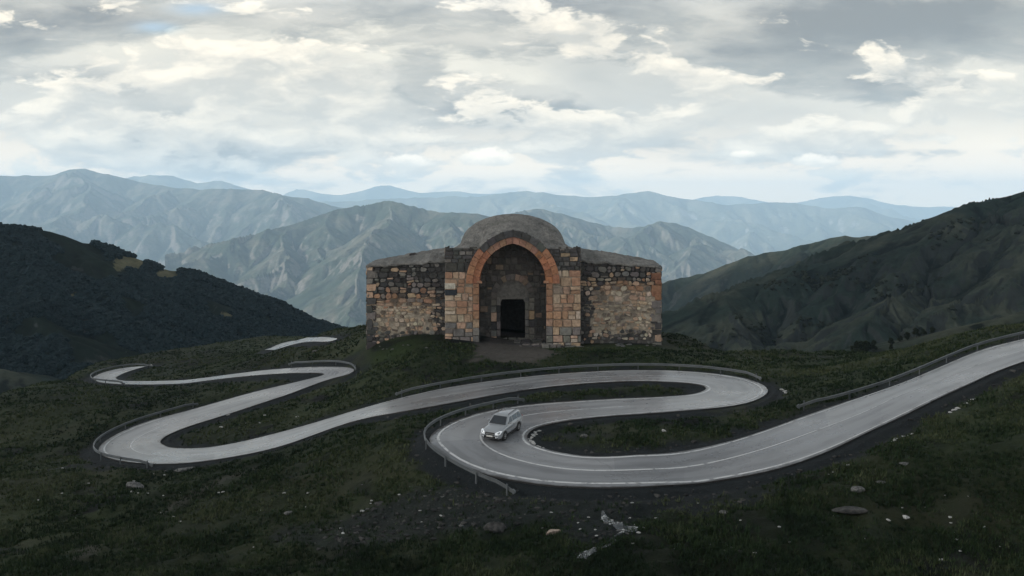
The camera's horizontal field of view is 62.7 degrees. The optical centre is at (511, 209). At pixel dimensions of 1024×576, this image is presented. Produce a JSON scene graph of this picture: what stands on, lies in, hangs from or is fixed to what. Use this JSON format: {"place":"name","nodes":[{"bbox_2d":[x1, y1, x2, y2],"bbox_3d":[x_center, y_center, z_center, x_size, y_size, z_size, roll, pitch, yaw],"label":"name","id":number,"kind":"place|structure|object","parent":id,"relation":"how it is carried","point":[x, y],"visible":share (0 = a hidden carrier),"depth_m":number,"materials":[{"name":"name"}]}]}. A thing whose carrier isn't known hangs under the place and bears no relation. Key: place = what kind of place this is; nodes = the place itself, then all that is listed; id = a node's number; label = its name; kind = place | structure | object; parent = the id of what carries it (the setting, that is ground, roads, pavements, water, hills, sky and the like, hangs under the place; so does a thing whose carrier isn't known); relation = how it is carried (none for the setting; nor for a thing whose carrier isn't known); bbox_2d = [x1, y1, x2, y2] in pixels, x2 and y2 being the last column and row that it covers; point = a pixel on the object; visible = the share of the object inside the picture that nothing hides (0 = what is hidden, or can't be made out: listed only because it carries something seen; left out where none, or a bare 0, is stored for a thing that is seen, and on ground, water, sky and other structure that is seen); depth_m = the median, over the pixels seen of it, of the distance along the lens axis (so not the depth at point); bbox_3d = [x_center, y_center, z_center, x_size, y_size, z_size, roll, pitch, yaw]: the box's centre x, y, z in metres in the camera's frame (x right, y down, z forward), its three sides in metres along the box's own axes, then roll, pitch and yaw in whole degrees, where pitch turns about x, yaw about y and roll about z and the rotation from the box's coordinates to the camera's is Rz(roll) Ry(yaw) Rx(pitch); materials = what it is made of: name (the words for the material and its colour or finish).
{"place":"outdoors","nodes":[
{"label":"outdoors","id":0,"kind":"place"},
{"bbox_2d":[0,369,61,393],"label":"hill","id":1,"kind":"structure","parent":0,"point":[10,380],"depth_m":345.06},
{"bbox_2d":[4,230,294,375],"bbox_3d":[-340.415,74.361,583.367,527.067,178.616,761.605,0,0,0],"label":"wooded hill","id":2,"kind":"structure","parent":0,"point":[85,258],"depth_m":462.55,"materials":[{"name":"plant"}]},
{"bbox_2d":[0,222,346,379],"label":"forest","id":3,"kind":"object","parent":2,"relation":"on","point":[48,292],"visible":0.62,"depth_m":456.52,"materials":[{"name":"green plant"}]},
{"bbox_2d":[0,169,342,268],"bbox_3d":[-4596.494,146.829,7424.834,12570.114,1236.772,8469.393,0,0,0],"label":"mountain","id":4,"kind":"structure","parent":0,"point":[143,221],"depth_m":8065.35,"materials":[{"name":"stone"}]},
{"bbox_2d":[265,337,336,349],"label":"road","id":5,"kind":"structure","parent":0,"point":[305,340],"depth_m":137.11,"materials":[{"name":"grey asphalt"}]},
{"bbox_2d":[165,201,666,327],"bbox_3d":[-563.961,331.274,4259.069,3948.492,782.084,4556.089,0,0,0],"label":"mountain","id":6,"kind":"structure","parent":0,"point":[315,267],"depth_m":4696.76,"materials":[{"name":"stone"}]},
{"bbox_2d":[0,321,1023,575],"bbox_3d":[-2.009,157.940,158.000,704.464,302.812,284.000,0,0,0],"label":"hillside","id":7,"kind":"structure","parent":0,"point":[362,358],"depth_m":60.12,"materials":[{"name":"green plant"}]},
{"bbox_2d":[90,364,152,384],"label":"guard rail","id":8,"kind":"object","parent":7,"relation":"on","point":[95,379],"visible":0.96,"depth_m":148.58,"materials":[{"name":"metal"}]},
{"bbox_2d":[126,482,143,487],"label":"rock","id":9,"kind":"object","parent":7,"relation":"on","point":[133,484],"visible":0.92,"depth_m":67.94,"materials":[{"name":"grey stone"}]},
{"bbox_2d":[92,402,198,467],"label":"guard rail","id":10,"kind":"object","parent":7,"relation":"on","point":[147,463],"visible":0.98,"depth_m":89.53,"materials":[{"name":"metal"}]},
{"bbox_2d":[174,467,192,471],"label":"rock","id":11,"kind":"object","parent":7,"relation":"on","point":[182,469],"visible":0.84,"depth_m":73.33,"materials":[{"name":"grey stone"}]},
{"bbox_2d":[288,360,355,370],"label":"guard rail","id":12,"kind":"object","parent":7,"relation":"on","point":[335,361],"visible":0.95,"depth_m":107.66,"materials":[{"name":"metal"}]},
{"bbox_2d":[374,501,383,505],"bbox_3d":[-8.758,19.383,55.418,0.591,0.264,0.578,0,0,-34],"label":"rock","id":13,"kind":"object","parent":7,"relation":"on","point":[378,503],"visible":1,"depth_m":55.27,"materials":[{"name":"grey stone"}]},
{"bbox_2d":[424,396,524,495],"bbox_3d":[-2.778,17.696,64.020,7.820,2.800,20.232,0,0,0],"label":"guard rail","id":14,"kind":"object","parent":7,"relation":"on","point":[476,473],"visible":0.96,"depth_m":60.37,"materials":[{"name":"metal"}]},
{"bbox_2d":[483,522,505,532],"bbox_3d":[-0.964,18.063,47.867,1.040,0.693,1.138,0,0,31],"label":"rock","id":15,"kind":"object","parent":7,"relation":"on","point":[495,527],"visible":0.98,"depth_m":47.53,"materials":[{"name":"grey stone"}]},
{"bbox_2d":[366,214,661,349],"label":"stone church","id":16,"kind":"structure","parent":7,"relation":"on","point":[538,280],"depth_m":104.79,"materials":[{"name":"brown stone"}]},
{"bbox_2d":[68,338,1020,550],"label":"loose stones","id":17,"kind":"object","parent":7,"relation":"on","point":[427,531],"visible":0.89,"depth_m":52.61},
{"bbox_2d":[546,529,560,534],"bbox_3d":[2.303,17.958,46.837,0.912,0.286,0.474,3,-12,-18],"label":"rock","id":18,"kind":"object","parent":7,"relation":"on","point":[552,531],"visible":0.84,"depth_m":46.67,"materials":[{"name":"grey stone"}]},
{"bbox_2d":[395,363,761,397],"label":"guard rail","id":19,"kind":"object","parent":7,"relation":"on","point":[578,366],"visible":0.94,"depth_m":85.47,"materials":[{"name":"metal"}]},
{"bbox_2d":[577,510,638,557],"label":"rill","id":20,"kind":"structure","parent":7,"relation":"on","point":[617,525],"depth_m":47.43,"materials":[{"name":"liquid"}]},
{"bbox_2d":[832,506,867,513],"bbox_3d":[18.764,16.686,46.677,1.886,0.368,1.284,-3,-11,15],"label":"rock","id":21,"kind":"object","parent":7,"relation":"on","point":[850,510],"visible":1,"depth_m":46.33,"materials":[{"name":"grey stone"}]},
{"bbox_2d":[851,486,864,492],"bbox_3d":[20.113,16.300,48.967,0.723,0.434,0.581,0,0,-16],"label":"rock","id":22,"kind":"object","parent":7,"relation":"on","point":[857,489],"visible":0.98,"depth_m":48.75,"materials":[{"name":"grey stone"}]},
{"bbox_2d":[796,331,1023,410],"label":"guard rail","id":23,"kind":"object","parent":7,"relation":"on","point":[804,404],"visible":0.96,"depth_m":69.77,"materials":[{"name":"metal"}]},
{"bbox_2d":[0,0,1023,206],"label":"sky","id":24,"kind":"structure","parent":0,"point":[916,103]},
{"bbox_2d":[126,175,916,254],"bbox_3d":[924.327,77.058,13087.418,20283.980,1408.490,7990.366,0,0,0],"label":"mountain","id":25,"kind":"structure","parent":0,"point":[758,229],"depth_m":14154.44,"materials":[{"name":"stone"}]},
{"bbox_2d":[93,339,1023,488],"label":"road","id":26,"kind":"structure","parent":0,"point":[461,440],"depth_m":68.24,"materials":[{"name":"grey asphalt"}]},
{"bbox_2d":[130,424,167,455],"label":"line","id":27,"kind":"object","parent":26,"relation":"on","point":[138,437],"visible":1,"depth_m":86.07,"materials":[{"name":"paint"}]},
{"bbox_2d":[103,418,246,462],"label":"edge line","id":28,"kind":"object","parent":26,"relation":"on","point":[157,462],"visible":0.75,"depth_m":85.55,"materials":[{"name":"paint"}]},
{"bbox_2d":[366,372,587,407],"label":"edge line","id":29,"kind":"object","parent":26,"relation":"on","point":[468,384],"visible":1,"depth_m":82.14,"materials":[{"name":"paint"}]},
{"bbox_2d":[481,407,522,439],"bbox_3d":[-0.758,16.143,63.600,2.009,1.622,4.292,2,4,25],"label":"car","id":30,"kind":"object","parent":26,"relation":"on","point":[504,423],"visible":1,"depth_m":63.00,"materials":[{"name":"silver metal"}]},
{"bbox_2d":[432,375,657,397],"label":"line","id":31,"kind":"object","parent":26,"relation":"on","point":[571,378],"visible":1,"depth_m":83.48,"materials":[{"name":"paint"}]},
{"bbox_2d":[437,361,1021,483],"bbox_3d":[36.509,12.841,68.329,84.324,10.214,27.735,0,0,0],"label":"edge line","id":32,"kind":"object","parent":26,"relation":"on","point":[443,446],"visible":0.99,"depth_m":57.90,"materials":[{"name":"paint"}]},
{"bbox_2d":[479,350,1021,470],"bbox_3d":[42.032,12.791,73.177,91.353,9.551,14.763,0,0,-15],"label":"line","id":33,"kind":"object","parent":26,"relation":"on","point":[675,467],"visible":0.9,"depth_m":58.70,"materials":[{"name":"paint"}]},
{"bbox_2d":[522,339,1023,457],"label":"edge line","id":34,"kind":"object","parent":26,"relation":"on","point":[523,434],"visible":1,"depth_m":64.78,"materials":[{"name":"paint"}]},
{"bbox_2d":[283,185,955,221],"bbox_3d":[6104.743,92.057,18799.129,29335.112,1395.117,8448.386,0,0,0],"label":"mountain","id":35,"kind":"structure","parent":0,"point":[914,214],"depth_m":20249.56,"materials":[{"name":"stone"}]},
{"bbox_2d":[511,209,754,280],"bbox_3d":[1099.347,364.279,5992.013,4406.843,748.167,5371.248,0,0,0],"label":"mountain","id":36,"kind":"structure","parent":0,"point":[675,250],"depth_m":6320.26,"materials":[{"name":"stone"}]},
{"bbox_2d":[661,235,875,311],"bbox_3d":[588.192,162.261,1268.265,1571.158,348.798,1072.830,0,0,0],"label":"mountain","id":37,"kind":"structure","parent":0,"point":[678,293],"depth_m":1398.54,"materials":[{"name":"green plant"}]},
{"bbox_2d":[661,191,1023,351],"bbox_3d":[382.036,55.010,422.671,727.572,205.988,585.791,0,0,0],"label":"grassy hill","id":38,"kind":"structure","parent":0,"point":[982,279],"depth_m":474.81,"materials":[{"name":"green plant"}]},
{"bbox_2d":[710,194,1023,350],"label":"scrub","id":39,"kind":"object","parent":38,"relation":"on","point":[805,277],"visible":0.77,"depth_m":492.17,"materials":[{"name":"green plant"}]},
{"bbox_2d":[845,310,1023,352],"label":"hill","id":40,"kind":"structure","parent":0,"point":[1017,317],"depth_m":203.73,"materials":[{"name":"green plant"}]},
{"bbox_2d":[850,341,863,351],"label":"tree","id":41,"kind":"object","parent":40,"relation":"on","point":[853,348],"visible":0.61,"depth_m":212.48,"materials":[{"name":"green plant"}]},
{"bbox_2d":[856,341,867,351],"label":"tree","id":42,"kind":"object","parent":40,"relation":"on","point":[862,345],"visible":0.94,"depth_m":211.60,"materials":[{"name":"green plant"}]},
{"bbox_2d":[864,340,870,351],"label":"tree","id":43,"kind":"object","parent":40,"relation":"on","point":[868,344],"visible":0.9,"depth_m":211.91,"materials":[{"name":"green plant"}]},
{"bbox_2d":[870,340,877,350],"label":"tree","id":44,"kind":"object","parent":40,"relation":"on","point":[873,344],"visible":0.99,"depth_m":212.59,"materials":[{"name":"green plant"}]},
{"bbox_2d":[888,337,894,343],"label":"tree","id":45,"kind":"object","parent":40,"relation":"on","point":[890,340],"visible":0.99,"depth_m":215.99,"materials":[{"name":"green plant"}]},
{"bbox_2d":[904,332,909,340],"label":"tree","id":46,"kind":"object","parent":40,"relation":"on","point":[907,335],"visible":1,"depth_m":213.97,"materials":[{"name":"green plant"}]},
{"bbox_2d":[911,327,919,337],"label":"tree","id":47,"kind":"object","parent":40,"relation":"on","point":[915,331],"visible":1,"depth_m":213.18,"materials":[{"name":"green plant"}]},
{"bbox_2d":[919,329,926,335],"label":"tree","id":48,"kind":"object","parent":40,"relation":"on","point":[923,332],"visible":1,"depth_m":211.58,"materials":[{"name":"green plant"}]}
]}

